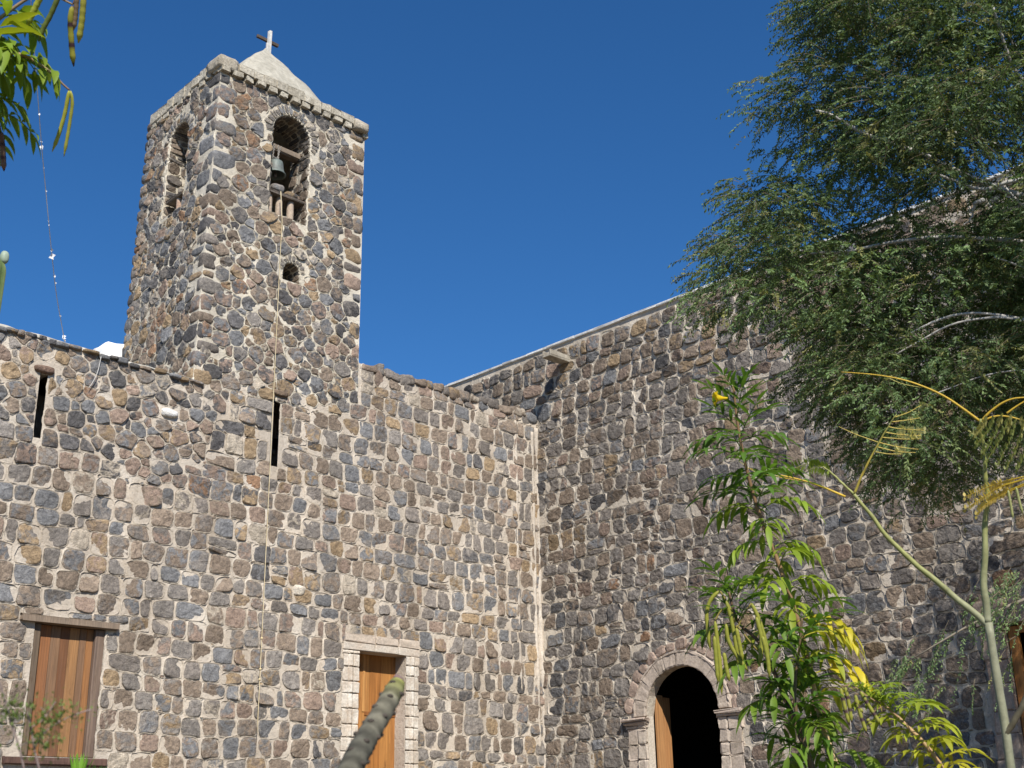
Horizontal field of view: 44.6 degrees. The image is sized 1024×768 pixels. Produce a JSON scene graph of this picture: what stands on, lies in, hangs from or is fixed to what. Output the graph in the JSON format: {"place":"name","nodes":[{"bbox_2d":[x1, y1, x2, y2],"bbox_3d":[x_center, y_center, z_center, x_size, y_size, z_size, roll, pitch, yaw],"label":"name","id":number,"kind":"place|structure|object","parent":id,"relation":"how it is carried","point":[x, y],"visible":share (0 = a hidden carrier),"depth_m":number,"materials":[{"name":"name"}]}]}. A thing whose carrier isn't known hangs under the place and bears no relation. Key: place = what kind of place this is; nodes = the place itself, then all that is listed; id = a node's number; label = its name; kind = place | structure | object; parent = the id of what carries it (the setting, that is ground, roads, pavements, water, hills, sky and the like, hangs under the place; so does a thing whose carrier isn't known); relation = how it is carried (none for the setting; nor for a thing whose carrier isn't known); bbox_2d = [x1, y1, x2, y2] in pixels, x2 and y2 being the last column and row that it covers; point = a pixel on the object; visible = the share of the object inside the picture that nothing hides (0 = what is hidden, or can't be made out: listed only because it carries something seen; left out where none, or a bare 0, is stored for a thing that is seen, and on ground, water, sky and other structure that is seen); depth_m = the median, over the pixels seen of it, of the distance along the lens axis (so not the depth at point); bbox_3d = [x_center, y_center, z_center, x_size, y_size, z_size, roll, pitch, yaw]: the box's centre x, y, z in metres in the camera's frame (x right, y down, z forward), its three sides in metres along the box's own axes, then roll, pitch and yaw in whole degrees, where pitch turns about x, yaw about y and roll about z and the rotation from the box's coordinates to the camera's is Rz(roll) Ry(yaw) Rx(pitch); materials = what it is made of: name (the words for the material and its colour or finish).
{"place":"outdoors","nodes":[
{"label":"outdoors","id":0,"kind":"place"},
{"bbox_2d":[122,48,368,415],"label":"bell tower","id":1,"kind":"structure","parent":0,"point":[207,259],"depth_m":21.75,"materials":[{"name":"stone"}]},
{"bbox_2d":[256,30,278,52],"bbox_3d":[-4.758,-6.673,24.428,0.500,0.527,0.139,18,-27,-42],"label":"roof cross","id":2,"kind":"object","parent":1,"relation":"on","point":[269,42],"visible":0.93,"depth_m":24.41,"materials":[{"name":"paint"}]},
{"bbox_2d":[257,191,281,732],"bbox_3d":[-3.946,0.923,20.402,0.048,9.221,0.121,18,-27,-42],"label":"rope","id":3,"kind":"object","parent":1,"relation":"hanging from","point":[260,668],"visible":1,"depth_m":20.12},
{"bbox_2d":[270,143,285,179],"bbox_3d":[-4.235,-4.026,22.426,0.385,0.724,0.385,18,-27,-42],"label":"bell","id":4,"kind":"object","parent":1,"relation":"hanging from","point":[277,170],"visible":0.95,"depth_m":22.33,"materials":[{"name":"grey metal"}]},
{"bbox_2d":[0,0,1023,385],"label":"sky","id":5,"kind":"structure","parent":0,"point":[536,172],"materials":[{"name":"blue"}]},
{"bbox_3d":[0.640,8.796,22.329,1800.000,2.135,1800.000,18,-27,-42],"label":"ground","id":6,"kind":"structure","parent":0,"visible":0},
{"bbox_2d":[0,251,8,310],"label":"cactus","id":7,"kind":"object","parent":6,"relation":"on","point":[4,257],"visible":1,"depth_m":4.57,"materials":[{"name":"green plant"}]},
{"bbox_2d":[0,0,86,170],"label":"yellow bells shrub","id":8,"kind":"object","parent":6,"relation":"on","point":[23,21],"visible":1,"depth_m":2.46,"materials":[{"name":"green plant"}]},
{"bbox_2d":[0,682,97,767],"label":"weed","id":9,"kind":"object","parent":6,"relation":"on","point":[14,714],"visible":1,"depth_m":0.91,"materials":[{"name":"green plant"}]},
{"bbox_2d":[69,753,94,767],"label":"spiky plant","id":10,"kind":"object","parent":6,"relation":"on","point":[77,763],"visible":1,"depth_m":3.80,"materials":[{"name":"green plant"}]},
{"bbox_2d":[0,324,545,767],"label":"stone wall","id":11,"kind":"structure","parent":6,"relation":"on","point":[402,529],"depth_m":19.66,"materials":[{"name":"stone"}]},
{"bbox_2d":[31,1,65,341],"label":"guy wire","id":12,"kind":"object","parent":11,"relation":"on","point":[51,256],"visible":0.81,"depth_m":17.35,"materials":[{"name":"grey metal"}]},
{"bbox_2d":[1,612,119,767],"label":"window","id":13,"kind":"structure","parent":11,"relation":"in","point":[67,652],"depth_m":17.09,"materials":[{"name":"brown wood"}]},
{"bbox_2d":[340,632,419,767],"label":"door frame","id":14,"kind":"structure","parent":11,"relation":"in","point":[373,672],"depth_m":20.90,"materials":[{"name":"beige stone"}]},
{"bbox_2d":[337,674,404,767],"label":"frangipani branch","id":15,"kind":"object","parent":6,"relation":"on","point":[368,735],"visible":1,"depth_m":1.08,"materials":[{"name":"grey plant"}]},
{"bbox_2d":[444,165,1023,767],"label":"church nave","id":16,"kind":"structure","parent":6,"relation":"on","point":[622,425],"depth_m":21.72,"materials":[{"name":"stone"}]},
{"bbox_2d":[655,695,672,767],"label":"door","id":17,"kind":"structure","parent":16,"relation":"in","point":[662,705],"depth_m":21.67,"materials":[{"name":"brown wood"}]},
{"bbox_2d":[680,361,884,767],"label":"yellow bells shrub","id":18,"kind":"object","parent":6,"relation":"on","point":[804,679],"visible":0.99,"depth_m":2.99,"materials":[{"name":"green plant"}]},
{"bbox_2d":[664,0,1023,733],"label":"mesquite tree","id":19,"kind":"object","parent":6,"relation":"on","point":[958,108],"visible":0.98,"depth_m":9.36,"materials":[{"name":"green plant"}]},
{"bbox_2d":[739,372,1023,767],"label":"young tree","id":20,"kind":"object","parent":6,"relation":"on","point":[986,622],"visible":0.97,"depth_m":3.23,"materials":[{"name":"green plant"}]},
{"bbox_2d":[837,681,992,767],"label":"yellow bells shrub","id":21,"kind":"object","parent":6,"relation":"on","point":[879,698],"visible":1,"depth_m":2.76,"materials":[{"name":"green plant"}]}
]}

